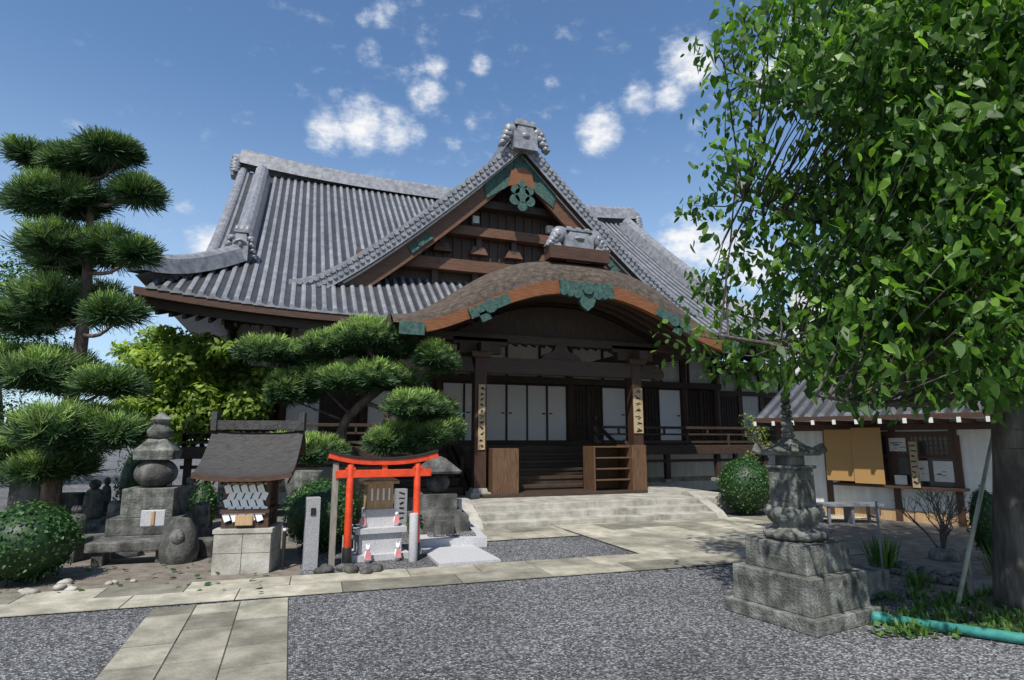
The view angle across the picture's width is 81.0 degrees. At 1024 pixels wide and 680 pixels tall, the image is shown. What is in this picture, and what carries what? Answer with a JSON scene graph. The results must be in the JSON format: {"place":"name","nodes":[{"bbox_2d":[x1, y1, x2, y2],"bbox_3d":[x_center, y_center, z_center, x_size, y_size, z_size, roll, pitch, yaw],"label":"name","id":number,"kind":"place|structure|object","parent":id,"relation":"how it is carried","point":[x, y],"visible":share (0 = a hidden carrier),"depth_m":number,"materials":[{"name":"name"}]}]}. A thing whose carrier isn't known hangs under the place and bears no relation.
{"place":"outdoors","nodes":[
{"label":"outdoors","id":0,"kind":"place"},
{"bbox_2d":[0,0,1000,439],"label":"sky","id":1,"kind":"structure","parent":0,"point":[417,91],"materials":[{"name":"blue"}]},
{"bbox_2d":[0,513,1021,622],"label":"soil ground","id":2,"kind":"structure","parent":0,"point":[917,544],"depth_m":7.67,"materials":[{"name":"soil"}]},
{"bbox_2d":[0,499,87,586],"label":"shrub","id":3,"kind":"object","parent":2,"relation":"on","point":[37,540],"visible":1,"depth_m":6.64,"materials":[{"name":"green plant"}]},
{"bbox_2d":[0,124,173,509],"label":"pine tree","id":4,"kind":"object","parent":2,"relation":"on","point":[51,448],"visible":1,"depth_m":9.85,"materials":[{"name":"green plant"}]},
{"bbox_2d":[6,476,213,576],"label":"stone statues","id":5,"kind":"object","parent":2,"relation":"on","point":[184,540],"visible":0.48,"depth_m":9.96,"materials":[{"name":"stone"}]},
{"bbox_2d":[84,412,193,566],"bbox_3d":[-5.300,2.055,8.763,1.123,2.022,1.979,3,-10,-20],"label":"stone pagoda","id":6,"kind":"object","parent":2,"relation":"on","point":[151,507],"visible":0.84,"depth_m":8.85,"materials":[{"name":"stone"}]},
{"bbox_2d":[184,480,219,525],"bbox_3d":[-5.463,2.926,10.581,0.598,0.957,0.587,3,-10,-20],"label":"shrub","id":7,"kind":"object","parent":2,"relation":"on","point":[201,492],"visible":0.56,"depth_m":10.48,"materials":[{"name":"green plant"}]},
{"bbox_2d":[191,412,306,574],"bbox_3d":[-3.317,1.895,7.621,1.165,1.958,0.926,2,-10,-9],"label":"small shrine","id":8,"kind":"object","parent":2,"relation":"on","point":[254,468],"visible":1,"depth_m":7.43,"materials":[{"name":"stone"}]},
{"bbox_2d":[0,530,1023,639],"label":"ground plants","id":9,"kind":"object","parent":2,"relation":"on","point":[1004,620],"visible":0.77,"depth_m":5.67,"materials":[{"name":"green plant"}]},
{"bbox_2d":[650,0,1023,611],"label":"cherry tree","id":10,"kind":"object","parent":2,"relation":"on","point":[937,125],"visible":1,"depth_m":4.77,"materials":[{"name":"green plant"}]},
{"bbox_2d":[875,436,991,608],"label":"wooden poles","id":11,"kind":"object","parent":2,"relation":"on","point":[967,570],"visible":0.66,"depth_m":6.06,"materials":[{"name":"grey wood"}]},
{"bbox_2d":[893,484,975,561],"bbox_3d":[5.828,2.511,8.082,1.085,1.059,0.986,1,-10,-6],"label":"bare shrub","id":12,"kind":"object","parent":2,"relation":"on","point":[943,552],"visible":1,"depth_m":8.10,"materials":[{"name":"brown plant"}]},
{"bbox_2d":[964,485,991,556],"bbox_3d":[6.499,2.486,8.233,0.476,0.973,0.491,3,-10,-20],"label":"shrub","id":13,"kind":"object","parent":2,"relation":"on","point":[983,535],"visible":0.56,"depth_m":8.13,"materials":[{"name":"green plant"}]},
{"bbox_2d":[0,444,1023,679],"bbox_3d":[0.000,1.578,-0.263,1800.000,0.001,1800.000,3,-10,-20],"label":"ground","id":14,"kind":"structure","parent":0,"point":[681,623],"depth_m":4.95,"materials":[{"name":"grey gravel"}]},
{"bbox_2d":[0,243,97,486],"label":"trees","id":15,"kind":"object","parent":14,"relation":"on","point":[4,275],"visible":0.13,"depth_m":21.61,"materials":[{"name":"green plant"}]},
{"bbox_2d":[112,446,262,514],"bbox_3d":[-6.676,2.980,12.712,3.397,1.842,1.158,0,-9,1],"label":"hedge behind stones","id":16,"kind":"object","parent":14,"relation":"on","point":[126,478],"visible":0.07,"depth_m":12.34,"materials":[{"name":"green plant"}]},
{"bbox_2d":[104,322,285,484],"bbox_3d":[-8.027,1.845,14.430,4.943,4.530,2.861,-2,-10,14],"label":"maple tree","id":17,"kind":"object","parent":14,"relation":"on","point":[194,380],"visible":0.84,"depth_m":13.89,"materials":[{"name":"green plant"}]},
{"bbox_2d":[281,463,338,570],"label":"stone pillars","id":18,"kind":"structure","parent":14,"relation":"on","point":[311,534],"depth_m":7.62,"materials":[{"name":"stone"}]},
{"bbox_2d":[281,477,363,551],"bbox_3d":[-2.767,2.582,8.894,1.251,1.069,1.216,3,-10,-20],"label":"shrub","id":19,"kind":"object","parent":14,"relation":"on","point":[295,517],"visible":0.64,"depth_m":8.57,"materials":[{"name":"green plant"}]},
{"bbox_2d":[226,312,468,512],"bbox_3d":[-3.281,1.586,12.239,4.743,4.402,2.308,-1,-10,8],"label":"garden pine","id":20,"kind":"object","parent":14,"relation":"on","point":[375,342],"visible":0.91,"depth_m":12.02,"materials":[{"name":"green plant"}]},
{"bbox_2d":[341,477,419,563],"bbox_3d":[-1.837,2.437,8.372,1.042,1.163,0.784,3,-10,-20],"label":"small shrine","id":21,"kind":"object","parent":14,"relation":"on","point":[379,529],"visible":0.96,"depth_m":8.26,"materials":[{"name":"stone"}]},
{"bbox_2d":[337,512,425,535],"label":"flower vases","id":22,"kind":"object","parent":21,"relation":"on","point":[407,523],"visible":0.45,"depth_m":8.05,"materials":[{"name":"green plant"}]},
{"bbox_2d":[328,450,438,562],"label":"torii gate","id":23,"kind":"structure","parent":14,"relation":"on","point":[350,472],"depth_m":8.04,"materials":[{"name":"red paint"}]},
{"bbox_2d":[0,514,866,679],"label":"stone paving","id":24,"kind":"structure","parent":14,"relation":"on","point":[244,640],"depth_m":6.31,"materials":[{"name":"beige stone"}]},
{"bbox_2d":[394,456,500,565],"bbox_3d":[-1.058,2.530,9.502,1.350,1.328,3.427,2,-10,-15],"label":"stone monument group","id":25,"kind":"object","parent":14,"relation":"on","point":[450,535],"visible":0.85,"depth_m":9.39,"materials":[{"name":"stone"}]},
{"bbox_2d":[180,320,770,506],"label":"temple building","id":26,"kind":"structure","parent":14,"relation":"on","point":[549,427],"depth_m":17.98,"materials":[{"name":"brown wood"}]},
{"bbox_2d":[127,149,792,356],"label":"hall roof","id":27,"kind":"structure","parent":26,"relation":"on","point":[282,222],"depth_m":17.76,"materials":[{"name":"grey tile"}]},
{"bbox_2d":[289,118,705,317],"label":"gable roof","id":28,"kind":"structure","parent":27,"relation":"attached to","point":[514,200],"depth_m":17.64,"materials":[{"name":"grey tile"}]},
{"bbox_2d":[17,561,973,594],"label":"border rocks","id":29,"kind":"object","parent":14,"relation":"on","point":[901,569],"visible":0.67,"depth_m":7.16,"materials":[{"name":"stone"}]},
{"bbox_2d":[385,226,740,497],"bbox_3d":[0.757,0.749,15.550,8.500,6.108,5.460,3,-10,-20],"label":"entrance porch","id":30,"kind":"object","parent":14,"relation":"on","point":[571,292],"visible":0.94,"depth_m":13.96,"materials":[{"name":"brown wood"}]},
{"bbox_2d":[393,483,739,529],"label":"stone steps","id":31,"kind":"structure","parent":14,"relation":"on","point":[659,502],"depth_m":12.15,"materials":[{"name":"grey stone"}]},
{"bbox_2d":[486,445,647,493],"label":"shoe shelves","id":32,"kind":"object","parent":31,"relation":"on","point":[623,467],"visible":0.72,"depth_m":14.26,"materials":[{"name":"brown wood"}]},
{"bbox_2d":[716,456,769,514],"bbox_3d":[5.077,3.171,13.023,1.261,1.303,1.224,-6,-11,33],"label":"shrub right of steps","id":33,"kind":"object","parent":14,"relation":"on","point":[744,485],"visible":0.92,"depth_m":12.67,"materials":[{"name":"green plant"}]},
{"bbox_2d":[707,337,794,464],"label":"building wing","id":34,"kind":"structure","parent":14,"relation":"on","point":[735,403],"depth_m":22.25,"materials":[{"name":"brown wood"}]},
{"bbox_2d":[737,413,772,461],"bbox_3d":[6.299,3.076,15.447,0.962,2.429,0.747,6,-11,-33],"label":"shrub","id":35,"kind":"object","parent":14,"relation":"on","point":[759,436],"visible":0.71,"depth_m":15.50,"materials":[{"name":"green plant"}]},
{"bbox_2d":[724,392,881,637],"bbox_3d":[2.675,1.514,5.719,0.953,2.091,0.953,5,-11,-29],"label":"stone lantern","id":36,"kind":"object","parent":14,"relation":"on","point":[796,571],"visible":0.97,"depth_m":5.44,"materials":[{"name":"grey stone"}]},
{"bbox_2d":[816,502,884,523],"bbox_3d":[6.593,3.384,11.741,1.182,0.380,0.400,0,-9,0],"label":"bench","id":37,"kind":"object","parent":14,"relation":"on","point":[848,510],"visible":0.76,"depth_m":11.63,"materials":[{"name":"grey stone"}]},
{"bbox_2d":[851,563,890,599],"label":"stone block","id":38,"kind":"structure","parent":14,"relation":"on","point":[879,579],"depth_m":6.19,"materials":[{"name":"grey stone"}]},
{"bbox_2d":[753,278,1003,526],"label":"notice board building","id":39,"kind":"structure","parent":14,"relation":"on","point":[907,455],"depth_m":12.07,"materials":[{"name":"paint"}]},
{"bbox_2d":[871,611,1023,643],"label":"green pipe","id":40,"kind":"object","parent":14,"relation":"on","point":[987,633],"visible":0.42,"depth_m":4.93,"materials":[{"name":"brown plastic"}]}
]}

